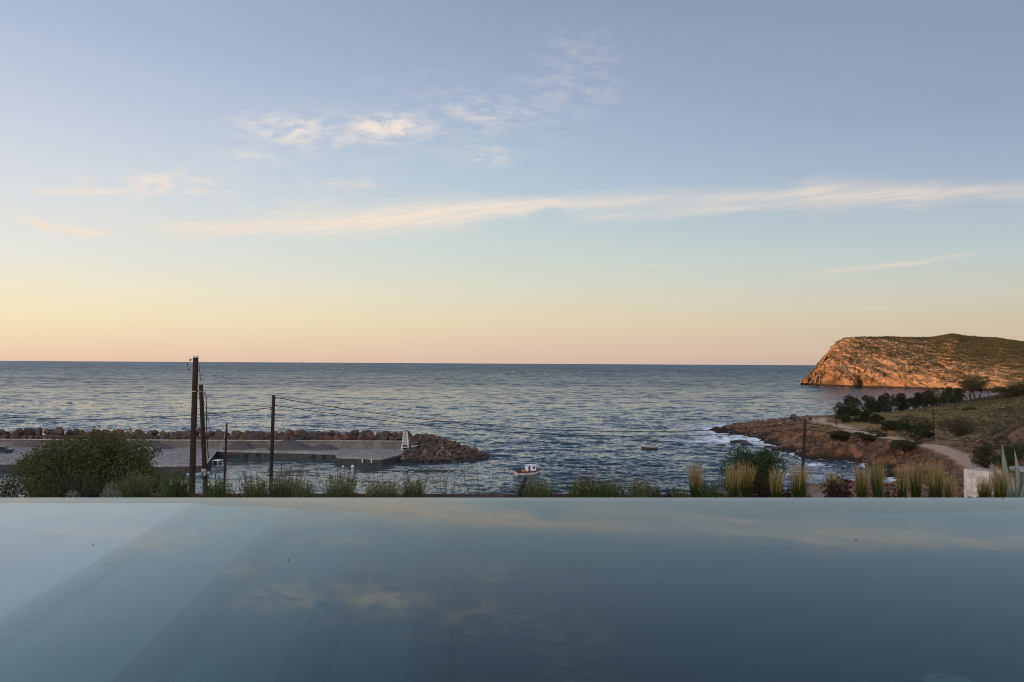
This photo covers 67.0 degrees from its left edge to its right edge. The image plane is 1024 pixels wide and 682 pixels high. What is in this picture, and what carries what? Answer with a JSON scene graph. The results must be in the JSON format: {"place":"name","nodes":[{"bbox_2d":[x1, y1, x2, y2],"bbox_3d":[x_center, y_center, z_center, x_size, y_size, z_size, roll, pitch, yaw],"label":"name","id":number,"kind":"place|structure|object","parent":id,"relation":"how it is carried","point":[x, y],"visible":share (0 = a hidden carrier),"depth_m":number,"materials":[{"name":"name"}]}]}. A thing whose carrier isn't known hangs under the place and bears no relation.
{"place":"outdoors","nodes":[
{"label":"outdoors","id":0,"kind":"place"},
{"bbox_2d":[0,447,410,472],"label":"quay","id":1,"kind":"structure","parent":0,"point":[174,458],"depth_m":171.12,"materials":[{"name":"concrete"}]},
{"bbox_2d":[0,446,13,452],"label":"parked car","id":2,"kind":"object","parent":1,"relation":"on","point":[6,449],"visible":1,"depth_m":169.55,"materials":[{"name":"paint"}]},
{"bbox_2d":[137,440,173,449],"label":"gravel heap","id":3,"kind":"object","parent":1,"relation":"on","point":[162,446],"visible":0.49,"depth_m":180.14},
{"bbox_2d":[0,439,401,448],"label":"harbour wall","id":4,"kind":"structure","parent":1,"relation":"on","point":[368,444],"depth_m":182.62,"materials":[{"name":"concrete"}]},
{"bbox_2d":[222,441,255,449],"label":"gravel heap","id":5,"kind":"object","parent":1,"relation":"on","point":[238,445],"visible":0.98,"depth_m":179.71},
{"bbox_2d":[267,439,310,449],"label":"gravel heap","id":6,"kind":"object","parent":1,"relation":"on","point":[289,444],"visible":0.9,"depth_m":179.90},
{"bbox_2d":[307,444,338,449],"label":"gravel heap","id":7,"kind":"object","parent":1,"relation":"on","point":[322,447],"visible":1,"depth_m":179.93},
{"bbox_2d":[401,429,409,449],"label":"light tower","id":8,"kind":"structure","parent":0,"point":[407,441],"depth_m":178.03,"materials":[{"name":"metal"}]},
{"bbox_2d":[0,361,997,497],"bbox_3d":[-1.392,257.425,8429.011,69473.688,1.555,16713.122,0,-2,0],"label":"sea","id":9,"kind":"structure","parent":0,"point":[686,401],"depth_m":368.27,"materials":[{"name":"liquid"}]},
{"bbox_2d":[208,459,227,469],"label":"motor boat","id":10,"kind":"object","parent":9,"relation":"on","point":[219,467],"visible":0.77,"depth_m":156.62,"materials":[{"name":"paint"}]},
{"bbox_2d":[513,460,540,475],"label":"fishing boat","id":11,"kind":"object","parent":9,"relation":"on","point":[530,469],"visible":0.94,"depth_m":151.81,"materials":[{"name":"paint"}]},
{"bbox_2d":[0,0,1023,364],"label":"sky","id":12,"kind":"structure","parent":0,"point":[677,182],"materials":[{"name":"blue"}]},
{"bbox_2d":[684,457,706,497],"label":"feather grass","id":13,"kind":"object","parent":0,"point":[695,491],"depth_m":10.91,"materials":[{"name":"plant"}]},
{"bbox_2d":[724,462,743,497],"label":"feather grass","id":14,"kind":"object","parent":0,"point":[733,484],"depth_m":10.81,"materials":[{"name":"plant"}]},
{"bbox_2d":[738,460,757,497],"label":"feather grass","id":15,"kind":"object","parent":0,"point":[747,485],"depth_m":11.11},
{"bbox_2d":[768,466,784,497],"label":"feather grass","id":16,"kind":"object","parent":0,"point":[775,486],"depth_m":10.81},
{"bbox_2d":[786,456,812,497],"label":"feather grass","id":17,"kind":"object","parent":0,"point":[799,488],"depth_m":10.90,"materials":[{"name":"plant"}]},
{"bbox_2d":[823,467,841,495],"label":"feather grass","id":18,"kind":"object","parent":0,"point":[829,482],"depth_m":11.32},
{"bbox_2d":[851,460,870,497],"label":"feather grass","id":19,"kind":"object","parent":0,"point":[861,485],"depth_m":10.92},
{"bbox_2d":[709,394,1023,497],"bbox_3d":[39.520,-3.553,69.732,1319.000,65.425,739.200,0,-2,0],"label":"ground","id":20,"kind":"structure","parent":0,"point":[956,458],"depth_m":172.59,"materials":[{"name":"soil"}]},
{"bbox_2d":[10,458,57,497],"bbox_3d":[-25.209,8.256,40.769,2.090,4.141,1.858,0,-2,21],"label":"tamarisk bush","id":21,"kind":"object","parent":20,"relation":"on","point":[38,476],"visible":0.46,"depth_m":40.72,"materials":[{"name":"green plant"}]},
{"bbox_2d":[0,425,164,497],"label":"tamarisk tree","id":22,"kind":"object","parent":20,"relation":"on","point":[105,454],"visible":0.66,"depth_m":43.49,"materials":[{"name":"green plant"}]},
{"bbox_2d":[105,465,166,492],"bbox_3d":[-20.343,8.679,41.656,3.391,3.916,2.708,0,-2,0],"label":"tamarisk bush","id":23,"kind":"object","parent":20,"relation":"on","point":[143,471],"visible":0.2,"depth_m":41.95,"materials":[{"name":"green plant"}]},
{"bbox_2d":[186,356,198,492],"bbox_3d":[-16.545,5.568,39.858,0.630,9.625,0.335,0,-2,0],"label":"telegraph pole","id":24,"kind":"object","parent":20,"relation":"on","point":[192,464],"visible":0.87,"depth_m":39.79,"materials":[{"name":"brown wood"}]},
{"bbox_2d":[199,385,207,492],"bbox_3d":[-18.209,7.162,45.709,0.843,9.149,0.509,0,-2,0],"label":"telegraph pole","id":25,"kind":"object","parent":20,"relation":"on","point":[203,439],"visible":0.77,"depth_m":45.77,"materials":[{"name":"brown wood"}]},
{"bbox_2d":[204,392,208,457],"bbox_3d":[-18.064,4.953,45.674,0.397,3.943,0.051,0,-2,0],"label":"cable","id":26,"kind":"object","parent":25,"relation":"hanging from","point":[206,425],"visible":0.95,"depth_m":45.66,"materials":[{"name":"rubber"}]},
{"bbox_2d":[0,434,419,445],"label":"rubble","id":27,"kind":"object","parent":20,"relation":"on","point":[412,441],"visible":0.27,"depth_m":185.43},
{"bbox_2d":[9,432,19,438],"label":"boulder","id":28,"kind":"object","parent":27,"relation":"on","point":[14,435],"visible":0.74,"depth_m":184.25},
{"bbox_2d":[24,428,35,435],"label":"boulder","id":29,"kind":"object","parent":27,"relation":"on","point":[28,431],"visible":0.94,"depth_m":186.35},
{"bbox_2d":[52,427,63,434],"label":"boulder","id":30,"kind":"object","parent":27,"relation":"on","point":[57,430],"visible":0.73,"depth_m":186.19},
{"bbox_2d":[246,433,258,439],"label":"boulder","id":31,"kind":"object","parent":27,"relation":"on","point":[252,436],"visible":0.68,"depth_m":184.63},
{"bbox_2d":[223,424,227,488],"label":"telegraph pole","id":32,"kind":"object","parent":20,"relation":"on","point":[225,453],"visible":0.6,"depth_m":73.65,"materials":[{"name":"brown wood"}]},
{"bbox_2d":[269,395,275,490],"bbox_3d":[-16.073,8.405,51.783,0.494,9.514,0.279,0,-2,0],"label":"telegraph pole","id":33,"kind":"object","parent":20,"relation":"on","point":[272,409],"visible":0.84,"depth_m":51.75,"materials":[{"name":"brown wood"}]},
{"bbox_2d":[0,408,266,418],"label":"power line","id":34,"kind":"object","parent":33,"relation":"attached to","point":[144,417],"visible":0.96,"depth_m":53.43,"materials":[{"name":"rubber"}]},
{"bbox_2d":[276,397,802,431],"bbox_3d":[3.720,5.419,56.869,40.354,2.788,0.043,1,-2,-14],"label":"power line","id":35,"kind":"object","parent":33,"relation":"hanging from","point":[537,428],"visible":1,"depth_m":56.54,"materials":[{"name":"rubber"}]},
{"bbox_2d":[276,405,802,436],"bbox_3d":[3.718,5.860,56.857,40.353,2.630,0.043,1,-2,-14],"label":"power line","id":36,"kind":"object","parent":33,"relation":"hanging from","point":[533,433],"visible":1,"depth_m":56.27,"materials":[{"name":"rubber"}]},
{"bbox_2d":[399,441,474,462],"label":"rubble","id":37,"kind":"object","parent":20,"relation":"on","point":[439,456],"visible":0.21,"depth_m":173.97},
{"bbox_2d":[716,444,787,497],"bbox_3d":[5.070,3.400,16.464,1.640,2.431,1.309,0,-2,0],"label":"carob tree","id":38,"kind":"object","parent":20,"relation":"on","point":[765,461],"visible":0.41,"depth_m":16.23,"materials":[{"name":"green plant"}]},
{"bbox_2d":[801,419,807,474],"bbox_3d":[23.202,10.962,61.721,0.906,9.402,0.273,0,-2,0],"label":"telegraph pole","id":39,"kind":"object","parent":20,"relation":"on","point":[805,423],"visible":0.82,"depth_m":61.72,"materials":[{"name":"brown wood"}]},
{"bbox_2d":[808,429,1021,449],"bbox_3d":[48.889,8.390,65.796,51.112,2.207,0.043,1,-2,-9],"label":"power line","id":40,"kind":"object","parent":39,"relation":"attached to","point":[916,442],"visible":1,"depth_m":63.24,"materials":[{"name":"rubber"}]},
{"bbox_2d":[808,423,1023,444],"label":"power line","id":41,"kind":"object","parent":39,"relation":"attached to","point":[914,436],"visible":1,"depth_m":63.27,"materials":[{"name":"rubber"}]},
{"bbox_2d":[828,430,851,441],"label":"coastal bush","id":42,"kind":"object","parent":20,"relation":"on","point":[834,435],"visible":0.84,"depth_m":193.21,"materials":[{"name":"green plant"}]},
{"bbox_2d":[833,404,852,422],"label":"coastal bush","id":43,"kind":"object","parent":20,"relation":"on","point":[842,412],"visible":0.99,"depth_m":220.40,"materials":[{"name":"green plant"}]},
{"bbox_2d":[832,394,862,415],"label":"coastal bush","id":44,"kind":"object","parent":20,"relation":"on","point":[849,400],"visible":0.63,"depth_m":249.10,"materials":[{"name":"green plant"}]},
{"bbox_2d":[849,407,873,422],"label":"coastal bush","id":45,"kind":"object","parent":20,"relation":"on","point":[865,415],"visible":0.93,"depth_m":222.32,"materials":[{"name":"green plant"}]},
{"bbox_2d":[728,414,1000,497],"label":"bank stones","id":46,"kind":"object","parent":20,"relation":"on","point":[954,476],"visible":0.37,"depth_m":163.83,"materials":[{"name":"stone"}]},
{"bbox_2d":[861,395,878,412],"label":"coastal bush","id":47,"kind":"object","parent":20,"relation":"on","point":[872,404],"visible":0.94,"depth_m":262.36,"materials":[{"name":"green plant"}]},
{"bbox_2d":[853,429,887,441],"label":"coastal bush","id":48,"kind":"object","parent":20,"relation":"on","point":[866,437],"visible":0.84,"depth_m":182.55,"materials":[{"name":"green plant"}]},
{"bbox_2d":[869,414,884,423],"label":"coastal bush","id":49,"kind":"object","parent":20,"relation":"on","point":[875,418],"visible":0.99,"depth_m":216.56,"materials":[{"name":"green plant"}]},
{"bbox_2d":[875,401,884,412],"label":"coastal bush","id":50,"kind":"object","parent":20,"relation":"on","point":[880,408],"visible":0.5,"depth_m":273.03,"materials":[{"name":"green plant"}]},
{"bbox_2d":[877,392,899,411],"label":"coastal bush","id":51,"kind":"object","parent":20,"relation":"on","point":[881,399],"visible":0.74,"depth_m":277.52,"materials":[{"name":"green plant"}]},
{"bbox_2d":[878,420,902,430],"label":"coastal bush","id":52,"kind":"object","parent":20,"relation":"on","point":[888,424],"visible":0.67,"depth_m":187.22,"materials":[{"name":"green plant"}]},
{"bbox_2d":[890,393,909,410],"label":"coastal bush","id":53,"kind":"object","parent":20,"relation":"on","point":[903,405],"visible":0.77,"depth_m":288.65,"materials":[{"name":"green plant"}]},
{"bbox_2d":[888,439,923,452],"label":"coastal bush","id":54,"kind":"object","parent":20,"relation":"on","point":[902,444],"visible":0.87,"depth_m":161.53,"materials":[{"name":"green plant"}]},
{"bbox_2d":[794,391,1023,497],"bbox_3d":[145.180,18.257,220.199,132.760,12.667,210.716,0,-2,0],"label":"dry grass","id":55,"kind":"structure","parent":20,"relation":"on","point":[902,415],"depth_m":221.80,"materials":[{"name":"plant"}]},
{"bbox_2d":[893,415,934,441],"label":"bush","id":56,"kind":"object","parent":20,"relation":"on","point":[907,426],"visible":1,"depth_m":166.77,"materials":[{"name":"green plant"}]},
{"bbox_2d":[907,392,922,408],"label":"coastal bush","id":57,"kind":"object","parent":20,"relation":"on","point":[914,402],"visible":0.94,"depth_m":281.69,"materials":[{"name":"green plant"}]},
{"bbox_2d":[920,395,937,406],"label":"coastal bush","id":58,"kind":"object","parent":20,"relation":"on","point":[925,402],"visible":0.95,"depth_m":275.75,"materials":[{"name":"green plant"}]},
{"bbox_2d":[921,387,950,405],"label":"coastal bush","id":59,"kind":"object","parent":20,"relation":"on","point":[932,395],"visible":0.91,"depth_m":276.16,"materials":[{"name":"green plant"}]},
{"bbox_2d":[931,416,976,436],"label":"coastal bush","id":60,"kind":"object","parent":20,"relation":"on","point":[959,430],"visible":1,"depth_m":165.60,"materials":[{"name":"green plant"}]},
{"bbox_2d":[943,386,967,403],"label":"coastal bush","id":61,"kind":"object","parent":20,"relation":"on","point":[955,398],"visible":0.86,"depth_m":287.54,"materials":[{"name":"green plant"}]},
{"bbox_2d":[956,378,990,400],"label":"umbrella tree","id":62,"kind":"object","parent":20,"relation":"on","point":[970,385],"visible":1,"depth_m":285.18,"materials":[{"name":"green plant"}]},
{"bbox_2d":[964,467,1000,497],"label":"concrete cistern","id":63,"kind":"object","parent":20,"relation":"on","point":[972,475],"visible":0.49,"depth_m":74.05,"materials":[{"name":"concrete"}]},
{"bbox_2d":[967,442,1001,468],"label":"coastal bush","id":64,"kind":"object","parent":20,"relation":"on","point":[985,454],"visible":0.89,"depth_m":109.38,"materials":[{"name":"green plant"}]},
{"bbox_2d":[986,383,1023,396],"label":"coastal bush","id":65,"kind":"object","parent":20,"relation":"on","point":[1002,390],"visible":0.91,"depth_m":273.24,"materials":[{"name":"green plant"}]},
{"bbox_2d":[989,436,1023,469],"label":"coastal bush","id":66,"kind":"object","parent":20,"relation":"on","point":[1009,463],"visible":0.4,"depth_m":105.72,"materials":[{"name":"green plant"}]},
{"bbox_2d":[1005,440,1023,465],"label":"coastal bush","id":67,"kind":"object","parent":20,"relation":"on","point":[1018,453],"visible":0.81,"depth_m":88.89,"materials":[{"name":"green plant"}]},
{"bbox_2d":[1009,380,1023,389],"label":"coastal bush","id":68,"kind":"object","parent":20,"relation":"on","point":[1020,385],"visible":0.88,"depth_m":271.33,"materials":[{"name":"green plant"}]},
{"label":"planting bed","id":69,"kind":"structure","parent":20,"relation":"on","visible":0},
{"bbox_2d":[0,470,24,497],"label":"garden shrub","id":70,"kind":"object","parent":69,"relation":"on","point":[4,492],"visible":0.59,"depth_m":10.94,"materials":[{"name":"green plant"}]},
{"bbox_2d":[18,475,49,497],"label":"garden shrub","id":71,"kind":"object","parent":69,"relation":"on","point":[42,492],"visible":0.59,"depth_m":11.23,"materials":[{"name":"green plant"}]},
{"bbox_2d":[41,462,118,497],"bbox_3d":[-6.432,2.128,11.532,1.062,0.641,0.636,0,-2,0],"label":"garden shrub","id":72,"kind":"object","parent":69,"relation":"on","point":[88,489],"visible":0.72,"depth_m":11.50,"materials":[{"name":"green plant"}]},
{"bbox_2d":[100,480,122,497],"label":"cushion plant","id":73,"kind":"object","parent":69,"relation":"on","point":[117,495],"visible":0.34,"depth_m":10.64,"materials":[{"name":"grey plant"}]},
{"bbox_2d":[112,463,155,497],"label":"lavender","id":74,"kind":"object","parent":69,"relation":"on","point":[131,489],"visible":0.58,"depth_m":11.20,"materials":[{"name":"green plant"}]},
{"bbox_2d":[153,481,171,497],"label":"cushion plant","id":75,"kind":"object","parent":69,"relation":"on","point":[165,492],"visible":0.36,"depth_m":10.53,"materials":[{"name":"green plant"}]},
{"bbox_2d":[154,466,203,497],"bbox_3d":[-4.729,2.102,10.959,0.604,0.680,0.426,1,-2,-33],"label":"lavender","id":76,"kind":"object","parent":69,"relation":"on","point":[177,488],"visible":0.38,"depth_m":10.90,"materials":[{"name":"green plant"}]},
{"bbox_2d":[199,467,243,497],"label":"lavender","id":77,"kind":"object","parent":69,"relation":"on","point":[216,492],"visible":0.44,"depth_m":10.80,"materials":[{"name":"green plant"}]},
{"bbox_2d":[239,469,273,497],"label":"lavender","id":78,"kind":"object","parent":69,"relation":"on","point":[262,490],"visible":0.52,"depth_m":10.90,"materials":[{"name":"green plant"}]},
{"bbox_2d":[266,463,307,497],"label":"lavender","id":79,"kind":"object","parent":69,"relation":"on","point":[282,488],"visible":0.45,"depth_m":11.09,"materials":[{"name":"green plant"}]},
{"bbox_2d":[290,477,319,497],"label":"lavender","id":80,"kind":"object","parent":69,"relation":"on","point":[300,493],"visible":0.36,"depth_m":10.81,"materials":[{"name":"green plant"}]},
{"bbox_2d":[315,465,361,497],"bbox_3d":[-2.449,2.093,10.936,0.681,0.721,0.392,0,-2,0],"label":"lavender","id":81,"kind":"object","parent":69,"relation":"on","point":[339,491],"visible":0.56,"depth_m":10.90,"materials":[{"name":"green plant"}]},
{"bbox_2d":[361,472,406,497],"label":"lavender","id":82,"kind":"object","parent":69,"relation":"on","point":[373,492],"visible":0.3,"depth_m":10.80,"materials":[{"name":"green plant"}]},
{"bbox_2d":[65,493,756,497],"bbox_3d":[-1.493,2.587,11.807,10.561,0.500,0.059,0,-2,-1],"label":"bed edging","id":83,"kind":"object","parent":69,"relation":"on","point":[448,496],"visible":0.14,"depth_m":11.80,"materials":[{"name":"metal"}]},
{"bbox_2d":[395,475,433,497],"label":"lavender","id":84,"kind":"object","parent":69,"relation":"on","point":[415,491],"visible":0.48,"depth_m":11.01,"materials":[{"name":"green plant"}]},
{"bbox_2d":[429,465,462,497],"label":"garden shrub","id":85,"kind":"object","parent":69,"relation":"on","point":[445,493],"visible":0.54,"depth_m":10.94,"materials":[{"name":"green plant"}]},
{"bbox_2d":[453,464,513,497],"bbox_3d":[-0.418,2.115,11.152,0.965,0.712,0.443,0,-2,0],"label":"garden shrub","id":86,"kind":"object","parent":69,"relation":"on","point":[479,487],"visible":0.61,"depth_m":11.17,"materials":[{"name":"green plant"}]},
{"bbox_2d":[516,477,526,497],"bbox_3d":[0.100,2.197,10.940,0.239,0.544,0.086,0,-2,0],"label":"flower spike","id":87,"kind":"object","parent":69,"relation":"on","point":[522,487],"visible":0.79,"depth_m":10.94,"materials":[{"name":"green plant"}]},
{"bbox_2d":[511,469,567,497],"bbox_3d":[0.395,2.162,11.044,0.815,0.620,0.420,0,-2,0],"label":"lavender","id":88,"kind":"object","parent":69,"relation":"on","point":[532,491],"visible":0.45,"depth_m":10.99,"materials":[{"name":"green plant"}]},
{"bbox_2d":[564,461,598,497],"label":"lavender","id":89,"kind":"object","parent":69,"relation":"on","point":[578,491],"visible":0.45,"depth_m":10.90,"materials":[{"name":"green plant"}]},
{"bbox_2d":[588,463,632,497],"bbox_3d":[1.372,2.100,11.043,0.687,0.755,0.415,0,-2,19],"label":"lavender","id":90,"kind":"object","parent":69,"relation":"on","point":[604,490],"visible":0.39,"depth_m":10.98,"materials":[{"name":"green plant"}]},
{"bbox_2d":[625,469,657,497],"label":"lavender","id":91,"kind":"object","parent":69,"relation":"on","point":[637,493],"visible":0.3,"depth_m":10.83,"materials":[{"name":"green plant"}]},
{"bbox_2d":[642,475,669,497],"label":"lavender","id":92,"kind":"object","parent":69,"relation":"on","point":[656,493],"visible":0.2,"depth_m":10.91,"materials":[{"name":"green plant"}]},
{"bbox_2d":[669,476,688,497],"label":"lavender","id":93,"kind":"object","parent":69,"relation":"on","point":[677,495],"visible":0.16,"depth_m":10.73,"materials":[{"name":"green plant"}]},
{"bbox_2d":[699,468,726,497],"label":"lavender","id":94,"kind":"object","parent":69,"relation":"on","point":[707,492],"visible":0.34,"depth_m":11.02,"materials":[{"name":"green plant"}]},
{"bbox_2d":[752,475,771,497],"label":"garden shrub","id":95,"kind":"object","parent":69,"relation":"on","point":[767,494],"visible":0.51,"depth_m":11.22,"materials":[{"name":"red plant"}]},
{"bbox_2d":[780,485,791,497],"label":"garden shrub","id":96,"kind":"object","parent":69,"relation":"on","point":[787,494],"visible":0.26,"depth_m":11.33,"materials":[{"name":"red plant"}]},
{"bbox_2d":[820,475,855,497],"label":"garden shrub","id":97,"kind":"object","parent":69,"relation":"on","point":[841,490],"visible":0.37,"depth_m":10.84,"materials":[{"name":"red plant"}]},
{"bbox_2d":[885,487,902,497],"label":"garden shrub","id":98,"kind":"object","parent":69,"relation":"on","point":[893,495],"visible":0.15,"depth_m":10.85,"materials":[{"name":"green plant"}]},
{"bbox_2d":[991,445,1023,497],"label":"agave","id":99,"kind":"object","parent":69,"relation":"on","point":[1016,494],"visible":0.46,"depth_m":11.54,"materials":[{"name":"green plant"}]},
{"bbox_2d":[867,455,887,497],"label":"feather grass","id":100,"kind":"object","parent":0,"point":[876,478],"depth_m":11.01,"materials":[{"name":"plant"}]},
{"bbox_2d":[893,462,910,497],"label":"feather grass","id":101,"kind":"object","parent":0,"point":[902,482],"depth_m":10.91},
{"bbox_2d":[800,337,1023,392],"bbox_3d":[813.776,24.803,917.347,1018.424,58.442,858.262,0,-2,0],"label":"headland","id":102,"kind":"structure","parent":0,"point":[840,373],"depth_m":731.12,"materials":[{"name":"stone"}]},
{"bbox_2d":[802,333,1023,384],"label":"headland scrub","id":103,"kind":"object","parent":102,"relation":"on","point":[1003,343],"visible":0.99,"depth_m":761.52,"materials":[{"name":"green plant"}]},
{"bbox_2d":[906,460,925,497],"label":"feather grass","id":104,"kind":"object","parent":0,"point":[915,485],"depth_m":11.12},
{"bbox_2d":[924,457,947,497],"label":"feather grass","id":105,"kind":"object","parent":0,"point":[935,491],"depth_m":10.91,"materials":[{"name":"plant"}]},
{"bbox_2d":[940,474,957,497],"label":"feather grass","id":106,"kind":"object","parent":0,"point":[949,492],"depth_m":10.72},
{"bbox_2d":[974,475,993,497],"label":"feather grass","id":107,"kind":"object","parent":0,"point":[987,493],"depth_m":11.02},
{"bbox_2d":[987,464,1012,497],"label":"feather grass","id":108,"kind":"object","parent":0,"point":[999,486],"depth_m":10.82,"materials":[{"name":"plant"}]},
{"bbox_2d":[1009,466,1023,491],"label":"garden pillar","id":109,"kind":"structure","parent":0,"point":[1012,468],"depth_m":11.76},
{"bbox_3d":[-0.150,2.475,4.998,17.800,1.570,8.900,0,-2,-2],"label":"infinity pool","id":110,"kind":"object","parent":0,"visible":0},
{"bbox_2d":[0,498,1023,681],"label":"pool water","id":111,"kind":"structure","parent":110,"relation":"in","point":[565,590],"depth_m":5.44,"materials":[{"name":"liquid"}]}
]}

